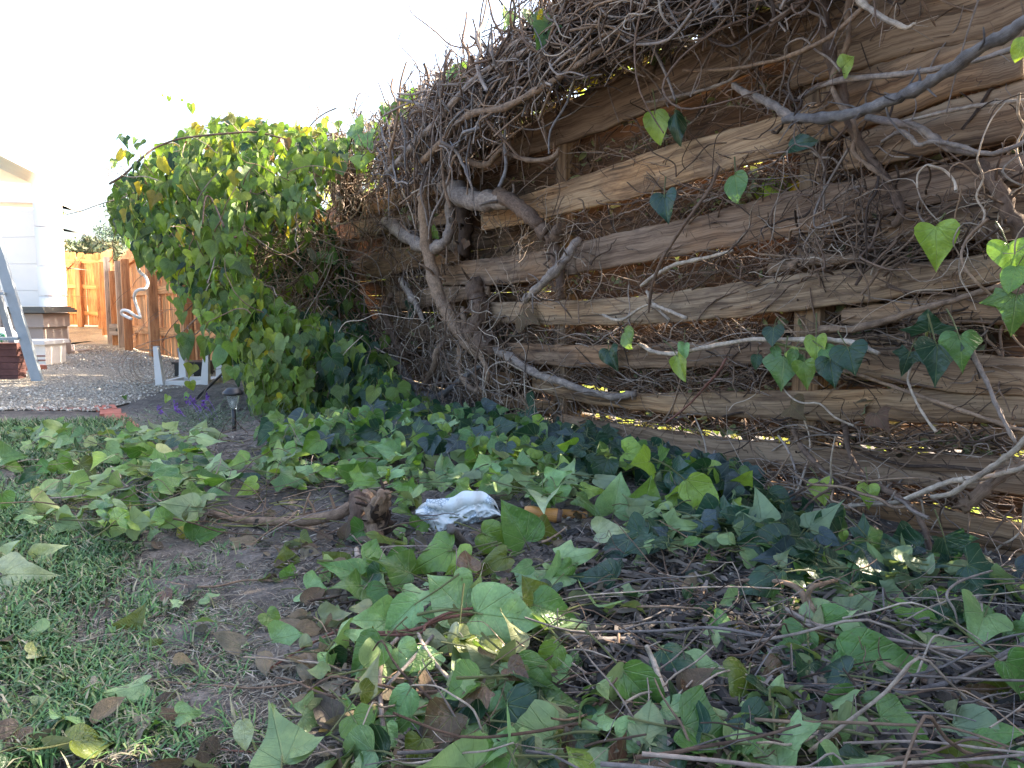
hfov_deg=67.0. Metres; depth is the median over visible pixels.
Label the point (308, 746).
ivy leaf
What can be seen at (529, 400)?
ivy leaf
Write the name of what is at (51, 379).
gravel path
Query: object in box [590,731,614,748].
ivy leaf
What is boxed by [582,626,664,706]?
ivy leaf
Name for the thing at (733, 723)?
ivy leaf
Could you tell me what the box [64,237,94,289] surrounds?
shrub
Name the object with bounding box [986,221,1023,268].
ivy leaf
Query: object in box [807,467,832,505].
ivy leaf
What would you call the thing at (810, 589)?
stick
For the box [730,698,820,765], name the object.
ivy leaf
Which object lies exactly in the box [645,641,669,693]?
stick
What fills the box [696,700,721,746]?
ivy leaf
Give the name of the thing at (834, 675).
ivy leaf
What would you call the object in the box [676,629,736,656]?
ivy leaf
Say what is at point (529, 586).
ivy leaf
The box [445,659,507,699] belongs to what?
ivy leaf
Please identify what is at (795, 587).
stick
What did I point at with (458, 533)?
stick
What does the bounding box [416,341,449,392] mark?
vine stem
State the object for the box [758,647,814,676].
ivy leaf
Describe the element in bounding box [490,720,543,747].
ivy leaf
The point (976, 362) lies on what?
vine stem
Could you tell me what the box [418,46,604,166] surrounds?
vine stem
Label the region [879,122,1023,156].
vine stem
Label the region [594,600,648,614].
ivy leaf
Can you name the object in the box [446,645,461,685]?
ivy leaf
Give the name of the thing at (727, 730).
ivy leaf
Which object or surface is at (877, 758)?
ivy leaf
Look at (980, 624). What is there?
ivy leaf
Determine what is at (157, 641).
ivy leaf
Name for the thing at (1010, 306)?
ivy leaf
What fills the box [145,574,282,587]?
stick
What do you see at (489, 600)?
ivy leaf
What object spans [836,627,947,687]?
ivy leaf
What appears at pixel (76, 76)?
sky
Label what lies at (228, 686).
stick
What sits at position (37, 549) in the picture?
ivy leaf
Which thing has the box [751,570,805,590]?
ivy leaf
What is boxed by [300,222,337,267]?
ivy sprig
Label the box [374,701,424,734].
ivy leaf
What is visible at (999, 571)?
ivy leaf
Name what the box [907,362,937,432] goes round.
vine stem
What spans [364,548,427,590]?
ivy leaf
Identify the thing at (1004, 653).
stick
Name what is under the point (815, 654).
ivy leaf
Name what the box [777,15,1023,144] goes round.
vine stem
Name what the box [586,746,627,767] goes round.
ivy leaf
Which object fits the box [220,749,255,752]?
stick
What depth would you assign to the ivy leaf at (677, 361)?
2.40 m
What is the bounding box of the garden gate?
[64,252,77,324]
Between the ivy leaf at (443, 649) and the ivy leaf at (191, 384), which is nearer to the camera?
the ivy leaf at (443, 649)
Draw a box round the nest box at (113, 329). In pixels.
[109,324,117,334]
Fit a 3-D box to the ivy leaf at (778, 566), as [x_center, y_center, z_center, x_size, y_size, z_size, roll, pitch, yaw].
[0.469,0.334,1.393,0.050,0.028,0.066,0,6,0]
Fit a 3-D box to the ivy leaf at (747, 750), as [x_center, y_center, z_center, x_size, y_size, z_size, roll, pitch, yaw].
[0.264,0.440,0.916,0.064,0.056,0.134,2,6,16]
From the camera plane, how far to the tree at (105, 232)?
27.19 m
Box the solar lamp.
[222,387,243,431]
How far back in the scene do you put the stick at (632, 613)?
1.27 m
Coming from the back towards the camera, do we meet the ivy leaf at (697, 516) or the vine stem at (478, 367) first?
the vine stem at (478, 367)
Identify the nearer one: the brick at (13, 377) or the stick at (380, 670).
the stick at (380, 670)
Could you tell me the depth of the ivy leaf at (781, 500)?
1.77 m
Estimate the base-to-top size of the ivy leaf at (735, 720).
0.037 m
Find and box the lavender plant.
[122,392,291,433]
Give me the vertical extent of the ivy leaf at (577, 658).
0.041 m
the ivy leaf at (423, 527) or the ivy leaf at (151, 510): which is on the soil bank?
the ivy leaf at (423, 527)
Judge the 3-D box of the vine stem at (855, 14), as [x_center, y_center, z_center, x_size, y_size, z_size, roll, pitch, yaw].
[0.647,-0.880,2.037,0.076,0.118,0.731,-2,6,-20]
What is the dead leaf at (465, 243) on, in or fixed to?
attached to the climbing vine
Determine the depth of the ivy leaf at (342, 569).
1.42 m
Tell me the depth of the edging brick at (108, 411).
4.07 m
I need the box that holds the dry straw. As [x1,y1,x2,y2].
[0,429,394,767]
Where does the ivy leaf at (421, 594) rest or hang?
on the bark debris at (401, 737)
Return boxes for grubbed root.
[207,478,406,546]
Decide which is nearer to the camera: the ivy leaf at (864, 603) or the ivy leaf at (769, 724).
the ivy leaf at (769, 724)
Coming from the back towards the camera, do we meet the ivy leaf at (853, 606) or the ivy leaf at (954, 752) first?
the ivy leaf at (853, 606)
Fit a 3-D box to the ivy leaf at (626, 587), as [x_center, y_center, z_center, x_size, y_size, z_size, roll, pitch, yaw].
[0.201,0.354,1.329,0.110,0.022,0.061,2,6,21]
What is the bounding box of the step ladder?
[0,237,43,380]
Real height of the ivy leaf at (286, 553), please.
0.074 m
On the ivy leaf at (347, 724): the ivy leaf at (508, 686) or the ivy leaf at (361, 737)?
the ivy leaf at (361, 737)
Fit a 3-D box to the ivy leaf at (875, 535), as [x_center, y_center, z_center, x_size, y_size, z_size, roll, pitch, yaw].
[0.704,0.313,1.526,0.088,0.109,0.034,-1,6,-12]
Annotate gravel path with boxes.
[0,344,230,410]
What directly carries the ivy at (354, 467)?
on the soil bank
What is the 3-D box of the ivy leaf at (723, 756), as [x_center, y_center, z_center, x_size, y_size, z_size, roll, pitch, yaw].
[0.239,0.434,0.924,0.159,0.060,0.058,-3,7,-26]
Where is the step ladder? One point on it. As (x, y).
(10, 293)
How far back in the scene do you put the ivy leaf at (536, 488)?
1.91 m
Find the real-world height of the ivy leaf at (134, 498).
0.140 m
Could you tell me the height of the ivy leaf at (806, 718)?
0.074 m
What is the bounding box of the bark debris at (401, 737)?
[228,450,1022,757]
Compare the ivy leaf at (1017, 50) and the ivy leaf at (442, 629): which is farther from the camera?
the ivy leaf at (1017, 50)
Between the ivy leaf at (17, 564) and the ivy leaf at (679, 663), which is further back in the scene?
the ivy leaf at (17, 564)
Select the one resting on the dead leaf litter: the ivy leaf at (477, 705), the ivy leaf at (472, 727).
the ivy leaf at (477, 705)
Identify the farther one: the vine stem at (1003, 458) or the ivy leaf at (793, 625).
the vine stem at (1003, 458)
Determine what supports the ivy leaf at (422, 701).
on the bark debris at (401, 737)
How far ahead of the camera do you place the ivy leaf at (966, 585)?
1.39 m
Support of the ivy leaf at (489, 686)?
on the ivy leaf
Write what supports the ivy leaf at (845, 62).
attached to the vine stem at (890, 75)
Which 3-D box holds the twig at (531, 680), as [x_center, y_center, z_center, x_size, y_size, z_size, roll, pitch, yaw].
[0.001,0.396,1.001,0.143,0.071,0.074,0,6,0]
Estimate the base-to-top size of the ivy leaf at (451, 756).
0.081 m
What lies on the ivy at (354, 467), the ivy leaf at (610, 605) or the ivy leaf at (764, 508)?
the ivy leaf at (764, 508)
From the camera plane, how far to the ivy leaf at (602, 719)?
0.96 m
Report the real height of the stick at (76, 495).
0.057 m
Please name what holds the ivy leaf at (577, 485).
on the ivy at (354, 467)
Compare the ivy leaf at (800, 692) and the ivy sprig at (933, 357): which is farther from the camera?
the ivy sprig at (933, 357)
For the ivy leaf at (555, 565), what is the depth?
1.37 m
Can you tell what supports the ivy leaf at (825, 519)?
on the ivy leaf at (785, 515)
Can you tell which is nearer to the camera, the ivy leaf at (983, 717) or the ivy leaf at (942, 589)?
the ivy leaf at (983, 717)
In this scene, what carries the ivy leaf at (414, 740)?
on the dead leaf litter
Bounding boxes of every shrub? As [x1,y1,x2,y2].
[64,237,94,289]
[69,234,100,272]
[85,237,128,270]
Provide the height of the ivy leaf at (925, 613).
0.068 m
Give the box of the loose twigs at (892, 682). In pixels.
[0,412,1023,767]
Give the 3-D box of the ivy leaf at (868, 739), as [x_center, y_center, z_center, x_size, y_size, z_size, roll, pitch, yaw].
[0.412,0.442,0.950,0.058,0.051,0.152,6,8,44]
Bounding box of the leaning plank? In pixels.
[197,375,221,398]
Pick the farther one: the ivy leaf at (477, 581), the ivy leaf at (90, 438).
the ivy leaf at (90, 438)
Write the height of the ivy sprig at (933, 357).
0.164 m
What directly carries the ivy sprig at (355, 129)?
hanging from the ivy hedge at (250, 272)
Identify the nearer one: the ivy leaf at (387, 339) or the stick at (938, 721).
the stick at (938, 721)
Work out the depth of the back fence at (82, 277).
16.83 m
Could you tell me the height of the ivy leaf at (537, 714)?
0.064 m
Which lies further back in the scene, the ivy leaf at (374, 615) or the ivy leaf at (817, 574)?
the ivy leaf at (817, 574)
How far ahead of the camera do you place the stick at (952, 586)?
1.26 m
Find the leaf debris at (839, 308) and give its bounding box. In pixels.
[321,2,1019,515]
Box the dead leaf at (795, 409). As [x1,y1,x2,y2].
[781,393,806,420]
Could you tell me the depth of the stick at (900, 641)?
1.17 m
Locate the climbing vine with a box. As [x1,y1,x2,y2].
[327,161,639,412]
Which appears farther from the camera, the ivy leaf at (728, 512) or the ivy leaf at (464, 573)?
the ivy leaf at (728, 512)
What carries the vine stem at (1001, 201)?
attached to the old fence at (893, 52)
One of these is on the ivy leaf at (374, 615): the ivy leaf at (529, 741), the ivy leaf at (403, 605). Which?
the ivy leaf at (403, 605)
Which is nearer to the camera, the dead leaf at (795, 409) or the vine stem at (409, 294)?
the dead leaf at (795, 409)
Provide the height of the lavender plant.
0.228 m
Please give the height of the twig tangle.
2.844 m
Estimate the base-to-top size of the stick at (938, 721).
0.032 m
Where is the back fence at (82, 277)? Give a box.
[74,252,100,326]
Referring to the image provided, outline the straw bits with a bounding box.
[104,520,358,767]
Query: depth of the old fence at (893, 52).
2.25 m
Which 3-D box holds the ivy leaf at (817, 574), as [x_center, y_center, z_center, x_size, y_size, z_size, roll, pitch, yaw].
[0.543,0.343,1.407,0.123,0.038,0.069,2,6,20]
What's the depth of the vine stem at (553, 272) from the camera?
2.99 m
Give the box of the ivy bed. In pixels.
[257,397,768,500]
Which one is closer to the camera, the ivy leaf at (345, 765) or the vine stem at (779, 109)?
the ivy leaf at (345, 765)
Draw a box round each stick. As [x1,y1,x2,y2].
[50,466,120,498]
[136,668,348,688]
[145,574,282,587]
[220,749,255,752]
[270,613,473,668]
[330,604,472,636]
[353,545,457,557]
[354,547,359,557]
[368,634,433,703]
[378,626,400,725]
[417,632,448,679]
[446,523,474,550]
[531,635,608,671]
[548,608,666,643]
[611,589,645,625]
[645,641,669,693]
[709,695,736,705]
[735,578,806,606]
[759,615,975,655]
[776,697,949,723]
[782,595,990,660]
[805,577,837,612]
[831,634,1023,716]
[837,642,1023,710]
[945,570,992,629]
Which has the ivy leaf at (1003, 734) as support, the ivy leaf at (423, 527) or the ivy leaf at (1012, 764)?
the ivy leaf at (1012, 764)
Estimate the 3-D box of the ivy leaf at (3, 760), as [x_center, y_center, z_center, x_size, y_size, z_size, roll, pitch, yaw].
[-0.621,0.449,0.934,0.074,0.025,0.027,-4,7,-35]
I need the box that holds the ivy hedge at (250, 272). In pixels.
[66,90,465,431]
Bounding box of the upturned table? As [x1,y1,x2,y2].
[153,346,222,385]
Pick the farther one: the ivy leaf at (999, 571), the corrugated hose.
the corrugated hose
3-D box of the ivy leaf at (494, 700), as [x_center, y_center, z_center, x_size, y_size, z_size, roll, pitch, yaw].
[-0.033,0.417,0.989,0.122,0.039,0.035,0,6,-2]
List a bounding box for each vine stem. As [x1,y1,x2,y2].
[353,295,360,312]
[382,292,413,357]
[383,26,582,190]
[384,347,482,399]
[398,270,425,328]
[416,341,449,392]
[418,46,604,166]
[454,143,559,169]
[454,307,491,398]
[522,237,583,312]
[595,304,669,323]
[631,325,880,355]
[640,249,733,286]
[645,0,793,104]
[646,290,687,319]
[648,166,720,312]
[666,352,728,422]
[682,0,872,71]
[725,71,815,132]
[765,232,857,286]
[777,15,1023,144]
[791,425,858,498]
[797,46,1022,99]
[813,464,1023,510]
[814,0,906,227]
[817,282,1023,333]
[829,0,907,192]
[841,420,940,572]
[843,369,1023,431]
[850,0,936,41]
[857,98,976,156]
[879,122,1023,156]
[902,98,1023,120]
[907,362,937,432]
[930,427,1023,500]
[940,452,1023,513]
[954,154,1023,259]
[971,351,1017,442]
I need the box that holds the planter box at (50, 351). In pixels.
[18,339,69,364]
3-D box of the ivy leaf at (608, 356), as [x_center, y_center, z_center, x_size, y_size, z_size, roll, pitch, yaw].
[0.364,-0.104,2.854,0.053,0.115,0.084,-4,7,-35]
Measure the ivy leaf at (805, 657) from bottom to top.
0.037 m
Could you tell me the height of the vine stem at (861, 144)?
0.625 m
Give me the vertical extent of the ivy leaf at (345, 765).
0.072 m
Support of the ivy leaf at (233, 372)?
attached to the ivy hedge at (250, 272)
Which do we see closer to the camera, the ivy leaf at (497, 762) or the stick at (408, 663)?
the ivy leaf at (497, 762)
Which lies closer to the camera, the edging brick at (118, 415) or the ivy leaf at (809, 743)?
the ivy leaf at (809, 743)
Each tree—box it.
[62,209,83,243]
[90,199,131,248]
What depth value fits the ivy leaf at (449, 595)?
1.22 m
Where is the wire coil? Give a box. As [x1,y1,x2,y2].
[118,345,174,383]
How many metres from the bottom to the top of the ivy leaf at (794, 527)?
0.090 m
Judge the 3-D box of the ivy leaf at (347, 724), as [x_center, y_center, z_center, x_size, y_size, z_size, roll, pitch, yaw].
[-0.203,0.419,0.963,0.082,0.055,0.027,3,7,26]
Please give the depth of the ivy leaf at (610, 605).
1.25 m
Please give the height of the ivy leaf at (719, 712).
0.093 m
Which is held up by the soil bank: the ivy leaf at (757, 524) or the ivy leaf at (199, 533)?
the ivy leaf at (199, 533)
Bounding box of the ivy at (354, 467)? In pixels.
[0,415,1023,767]
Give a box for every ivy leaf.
[0,484,15,508]
[0,540,20,555]
[0,552,63,592]
[0,742,33,767]
[26,723,114,758]
[27,543,67,564]
[30,488,59,511]
[47,451,73,473]
[62,455,95,476]
[83,436,96,449]
[88,440,123,463]
[92,507,130,538]
[94,506,156,540]
[112,602,146,633]
[113,484,141,510]
[118,504,159,525]
[137,638,162,650]
[145,485,169,509]
[155,493,232,522]
[164,389,171,402]
[164,526,187,538]
[182,473,239,485]
[183,523,226,544]
[184,376,195,390]
[225,357,239,379]
[233,708,253,750]
[235,475,270,496]
[248,600,280,626]
[249,700,316,767]
[262,620,303,645]
[274,544,299,568]
[279,563,297,578]
[281,570,332,601]
[290,731,332,757]
[304,684,324,696]
[315,706,377,767]
[317,558,388,590]
[319,568,330,582]
[322,551,350,578]
[324,743,354,767]
[325,617,352,673]
[328,637,393,699]
[329,689,373,738]
[329,734,395,767]
[332,590,353,608]
[343,724,393,767]
[350,616,407,676]
[351,594,392,640]
[351,747,393,767]
[356,580,388,604]
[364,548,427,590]
[369,723,420,767]
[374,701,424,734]
[376,326,390,349]
[380,636,417,672]
[381,546,429,571]
[381,714,397,746]
[385,573,459,629]
[387,581,430,605]
[388,660,432,716]
[392,666,445,687]
[396,686,451,723]
[405,300,413,317]
[405,716,438,767]
[409,515,429,533]
[411,531,497,574]
[416,731,488,767]
[417,582,540,643]
[417,604,469,638]
[417,637,450,666]
[426,574,473,628]
[431,224,439,239]
[433,652,471,685]
[441,635,503,651]
[443,632,478,651]
[445,542,501,574]
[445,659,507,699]
[445,680,507,724]
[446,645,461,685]
[447,583,469,659]
[451,567,472,580]
[454,519,504,553]
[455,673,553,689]
[460,708,500,734]
[470,572,481,587]
[474,544,524,577]
[475,728,518,767]
[480,632,552,683]
[480,670,496,690]
[485,690,508,719]
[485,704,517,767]
[486,682,512,717]
[488,682,536,734]
[489,660,528,688]
[490,479,555,507]
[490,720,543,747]
[492,726,518,767]
[496,647,546,667]
[497,682,547,733]
[501,500,544,555]
[511,389,537,419]
[511,568,562,598]
[514,699,597,762]
[515,746,608,767]
[521,575,551,607]
[521,736,547,767]
[527,616,599,645]
[527,667,578,709]
[530,585,576,627]
[530,613,574,640]
[534,540,598,572]
[538,634,572,668]
[543,550,576,586]
[553,484,586,490]
[566,579,624,612]
[567,558,640,591]
[567,697,598,725]
[570,647,582,666]
[576,662,623,719]
[581,704,613,727]
[582,409,593,426]
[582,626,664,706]
[585,610,615,634]
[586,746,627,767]
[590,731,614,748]
[591,516,629,542]
[591,704,617,730]
[594,583,661,596]
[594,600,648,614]
[595,472,630,521]
[597,533,635,561]
[599,340,618,371]
[604,715,641,754]
[620,321,633,348]
[627,684,722,753]
[628,699,666,763]
[629,475,661,507]
[631,692,680,731]
[639,734,686,767]
[643,89,669,145]
[645,511,701,522]
[646,637,695,671]
[650,176,676,223]
[652,457,718,508]
[663,340,686,381]
[668,98,686,145]
[668,680,694,703]
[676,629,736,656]
[677,331,689,358]
[681,522,721,551]
[684,648,727,676]
[685,742,750,755]
[686,753,707,767]
[693,575,715,592]
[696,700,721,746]
[706,715,735,766]
[709,691,727,705]
[710,704,743,724]
[712,519,731,525]
[713,707,728,719]
[715,726,762,767]
[718,506,749,521]
[719,696,773,735]
[722,511,780,533]
[723,721,734,759]
[724,157,747,203]
[726,717,776,760]
[728,543,758,568]
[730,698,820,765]
[731,695,785,718]
[732,516,755,535]
[733,512,765,545]
[736,523,818,554]
[739,565,815,597]
[741,595,801,624]
[745,674,794,702]
[749,535,798,572]
[750,485,780,520]
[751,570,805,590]
[753,497,788,504]
[754,713,873,738]
[755,522,798,536]
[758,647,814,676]
[763,722,786,748]
[765,699,805,715]
[767,538,839,565]
[768,638,801,653]
[770,640,856,669]
[772,565,791,569]
[776,553,847,589]
[778,603,851,633]
[780,511,800,528]
[781,614,818,648]
[782,133,818,157]
[782,618,860,645]
[787,518,811,541]
[790,564,847,575]
[792,653,812,681]
[793,628,821,699]
[794,690,809,706]
[794,706,819,720]
[795,547,845,570]
[796,743,833,766]
[799,500,843,534]
[799,598,860,621]
[801,719,849,752]
[801,736,873,765]
[803,738,815,753]
[806,572,843,586]
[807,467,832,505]
[807,494,843,536]
[813,724,848,741]
[814,688,862,710]
[817,701,863,739]
[817,710,883,767]
[820,581,861,598]
[820,655,885,691]
[821,683,863,708]
[827,558,846,572]
[828,712,881,738]
[830,54,854,78]
[832,590,876,623]
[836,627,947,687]
[838,517,848,541]
[839,743,889,759]
[840,755,894,766]
[841,539,854,552]
[845,515,882,552]
[845,693,928,744]
[847,538,918,555]
[848,597,863,609]
[856,467,879,509]
[860,691,879,717]
[862,673,866,690]
[862,709,928,733]
[866,541,891,571]
[866,659,896,675]
[869,747,895,757]
[881,545,928,574]
[888,592,937,628]
[891,548,922,573]
[892,568,957,597]
[893,632,947,652]
[894,692,1009,767]
[914,213,959,271]
[915,631,1001,667]
[917,543,993,589]
[930,603,1012,646]
[931,509,979,561]
[936,598,966,635]
[937,738,996,767]
[947,575,993,602]
[949,618,1023,700]
[949,627,962,639]
[961,610,1023,644]
[962,588,1013,643]
[970,722,1023,747]
[977,678,1015,702]
[980,287,1023,336]
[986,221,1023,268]
[989,563,1023,600]
[993,747,1023,767]
[1000,255,1023,293]
[1008,573,1023,588]
[1010,37,1023,62]
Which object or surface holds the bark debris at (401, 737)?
on the soil bank
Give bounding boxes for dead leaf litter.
[0,431,1020,767]
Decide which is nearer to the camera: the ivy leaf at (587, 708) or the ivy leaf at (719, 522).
the ivy leaf at (587, 708)
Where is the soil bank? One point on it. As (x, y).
(156, 402)
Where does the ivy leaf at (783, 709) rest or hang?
on the twigs at (814, 707)
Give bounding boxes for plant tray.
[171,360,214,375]
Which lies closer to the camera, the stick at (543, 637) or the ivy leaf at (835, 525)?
the stick at (543, 637)
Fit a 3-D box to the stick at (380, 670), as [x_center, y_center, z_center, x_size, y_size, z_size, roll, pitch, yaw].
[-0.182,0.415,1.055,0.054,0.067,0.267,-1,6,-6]
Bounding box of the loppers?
[494,503,591,522]
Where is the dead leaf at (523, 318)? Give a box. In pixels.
[515,303,540,332]
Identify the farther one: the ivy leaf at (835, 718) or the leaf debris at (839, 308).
the leaf debris at (839, 308)
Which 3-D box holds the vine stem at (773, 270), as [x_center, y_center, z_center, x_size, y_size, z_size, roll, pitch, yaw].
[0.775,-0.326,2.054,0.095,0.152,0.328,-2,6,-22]
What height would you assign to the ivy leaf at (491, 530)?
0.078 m
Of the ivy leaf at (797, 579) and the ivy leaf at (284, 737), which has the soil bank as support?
the ivy leaf at (284, 737)
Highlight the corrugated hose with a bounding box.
[120,266,148,319]
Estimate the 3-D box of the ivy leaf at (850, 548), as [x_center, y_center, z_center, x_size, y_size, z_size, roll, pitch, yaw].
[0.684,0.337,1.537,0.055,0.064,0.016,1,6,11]
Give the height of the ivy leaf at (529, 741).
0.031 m
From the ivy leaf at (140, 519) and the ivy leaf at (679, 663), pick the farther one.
the ivy leaf at (140, 519)
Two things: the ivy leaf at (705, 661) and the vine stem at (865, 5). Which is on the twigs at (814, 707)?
the ivy leaf at (705, 661)
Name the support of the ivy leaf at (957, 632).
on the twigs at (814, 707)
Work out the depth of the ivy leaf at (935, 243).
1.60 m
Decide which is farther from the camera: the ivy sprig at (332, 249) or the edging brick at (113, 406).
the ivy sprig at (332, 249)
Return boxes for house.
[0,145,53,209]
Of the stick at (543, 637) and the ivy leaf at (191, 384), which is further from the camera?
the ivy leaf at (191, 384)
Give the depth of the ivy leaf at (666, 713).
0.98 m
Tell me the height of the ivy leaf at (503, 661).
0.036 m
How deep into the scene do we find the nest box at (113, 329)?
11.68 m
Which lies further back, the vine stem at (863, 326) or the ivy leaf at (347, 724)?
the vine stem at (863, 326)
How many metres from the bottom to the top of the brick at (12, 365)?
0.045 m
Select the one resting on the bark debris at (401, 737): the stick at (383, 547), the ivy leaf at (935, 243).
the stick at (383, 547)
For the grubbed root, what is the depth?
1.84 m
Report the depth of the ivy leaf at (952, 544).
1.51 m
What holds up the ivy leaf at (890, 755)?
on the twigs at (814, 707)
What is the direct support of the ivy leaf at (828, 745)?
on the soil bank
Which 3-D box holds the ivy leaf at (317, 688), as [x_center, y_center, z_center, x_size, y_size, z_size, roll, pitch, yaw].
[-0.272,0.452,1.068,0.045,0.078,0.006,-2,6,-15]
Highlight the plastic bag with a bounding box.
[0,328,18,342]
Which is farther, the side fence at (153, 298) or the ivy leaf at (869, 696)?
the side fence at (153, 298)
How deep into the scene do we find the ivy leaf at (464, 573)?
1.24 m
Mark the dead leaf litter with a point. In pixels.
(328, 711)
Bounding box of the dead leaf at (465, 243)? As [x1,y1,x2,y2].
[461,238,469,248]
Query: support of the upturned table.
on the gravel path
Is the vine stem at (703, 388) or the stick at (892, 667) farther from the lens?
the vine stem at (703, 388)
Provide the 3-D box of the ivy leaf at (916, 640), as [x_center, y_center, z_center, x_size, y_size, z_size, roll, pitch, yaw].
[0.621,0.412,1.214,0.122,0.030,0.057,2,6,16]
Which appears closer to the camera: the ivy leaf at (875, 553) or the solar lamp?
the ivy leaf at (875, 553)
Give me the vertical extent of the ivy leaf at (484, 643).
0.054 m
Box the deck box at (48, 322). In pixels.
[0,307,76,353]
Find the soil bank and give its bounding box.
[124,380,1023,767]
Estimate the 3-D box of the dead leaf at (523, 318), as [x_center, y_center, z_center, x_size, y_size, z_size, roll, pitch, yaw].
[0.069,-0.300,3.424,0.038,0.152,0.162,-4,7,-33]
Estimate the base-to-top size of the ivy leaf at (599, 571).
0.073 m
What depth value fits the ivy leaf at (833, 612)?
1.23 m
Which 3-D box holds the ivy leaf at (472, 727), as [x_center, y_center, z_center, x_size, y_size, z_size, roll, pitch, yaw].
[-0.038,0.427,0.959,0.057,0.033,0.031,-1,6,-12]
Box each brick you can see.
[0,343,20,349]
[0,349,22,355]
[0,356,24,362]
[0,362,26,368]
[0,368,26,375]
[0,375,25,378]
[26,365,46,369]
[94,404,116,411]
[99,409,120,416]
[104,413,126,418]
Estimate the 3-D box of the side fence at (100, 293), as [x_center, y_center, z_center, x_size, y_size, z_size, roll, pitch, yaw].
[-7.869,-1.771,14.918,0.149,1.722,4.496,-3,7,-30]
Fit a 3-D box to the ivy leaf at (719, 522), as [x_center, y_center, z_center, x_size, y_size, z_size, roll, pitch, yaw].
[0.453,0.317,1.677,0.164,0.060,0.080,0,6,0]
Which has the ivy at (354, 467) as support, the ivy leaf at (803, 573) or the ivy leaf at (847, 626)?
the ivy leaf at (847, 626)
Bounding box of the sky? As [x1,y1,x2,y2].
[0,0,729,304]
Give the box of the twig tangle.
[299,0,1023,566]
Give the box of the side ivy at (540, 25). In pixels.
[316,5,1023,521]
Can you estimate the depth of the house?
12.22 m
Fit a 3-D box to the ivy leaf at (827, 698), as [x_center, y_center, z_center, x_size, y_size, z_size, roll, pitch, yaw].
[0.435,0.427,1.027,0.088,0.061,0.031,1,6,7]
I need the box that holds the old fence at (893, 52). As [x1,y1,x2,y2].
[317,0,1023,557]
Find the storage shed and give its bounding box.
[0,193,89,353]
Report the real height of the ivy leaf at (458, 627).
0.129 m
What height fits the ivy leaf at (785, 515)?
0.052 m
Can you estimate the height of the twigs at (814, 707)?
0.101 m
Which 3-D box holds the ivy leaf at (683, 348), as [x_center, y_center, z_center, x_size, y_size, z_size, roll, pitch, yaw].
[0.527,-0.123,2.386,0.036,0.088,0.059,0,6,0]
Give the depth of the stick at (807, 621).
1.21 m
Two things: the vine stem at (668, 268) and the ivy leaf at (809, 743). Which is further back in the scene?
the vine stem at (668, 268)
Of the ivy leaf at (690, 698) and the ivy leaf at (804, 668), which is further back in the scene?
the ivy leaf at (804, 668)
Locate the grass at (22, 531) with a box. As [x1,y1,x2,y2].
[0,413,336,767]
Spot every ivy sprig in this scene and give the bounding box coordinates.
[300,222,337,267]
[346,107,375,178]
[751,313,867,391]
[892,309,982,386]
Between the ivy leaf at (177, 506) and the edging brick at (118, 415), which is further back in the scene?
the edging brick at (118, 415)
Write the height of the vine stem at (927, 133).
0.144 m
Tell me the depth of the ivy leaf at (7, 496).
2.06 m
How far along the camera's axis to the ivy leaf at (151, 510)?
1.75 m
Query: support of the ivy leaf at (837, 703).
on the twigs at (814, 707)
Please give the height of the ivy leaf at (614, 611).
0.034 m
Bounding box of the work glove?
[415,491,500,530]
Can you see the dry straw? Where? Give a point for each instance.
(232, 754)
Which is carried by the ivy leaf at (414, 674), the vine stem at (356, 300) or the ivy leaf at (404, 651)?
the ivy leaf at (404, 651)
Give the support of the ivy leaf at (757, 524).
on the ivy at (354, 467)
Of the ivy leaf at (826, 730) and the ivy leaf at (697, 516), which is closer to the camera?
the ivy leaf at (826, 730)
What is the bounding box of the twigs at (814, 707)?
[559,526,1023,767]
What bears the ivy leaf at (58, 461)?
on the grass at (22, 531)
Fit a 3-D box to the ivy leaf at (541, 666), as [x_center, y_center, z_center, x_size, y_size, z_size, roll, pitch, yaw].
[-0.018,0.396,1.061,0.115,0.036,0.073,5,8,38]
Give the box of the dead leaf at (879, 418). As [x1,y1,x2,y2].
[865,406,890,434]
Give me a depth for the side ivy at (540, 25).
3.03 m
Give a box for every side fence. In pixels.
[95,249,112,334]
[103,249,142,350]
[136,224,220,359]
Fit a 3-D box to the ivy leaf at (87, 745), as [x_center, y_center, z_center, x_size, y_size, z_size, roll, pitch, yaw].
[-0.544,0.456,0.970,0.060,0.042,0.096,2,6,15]

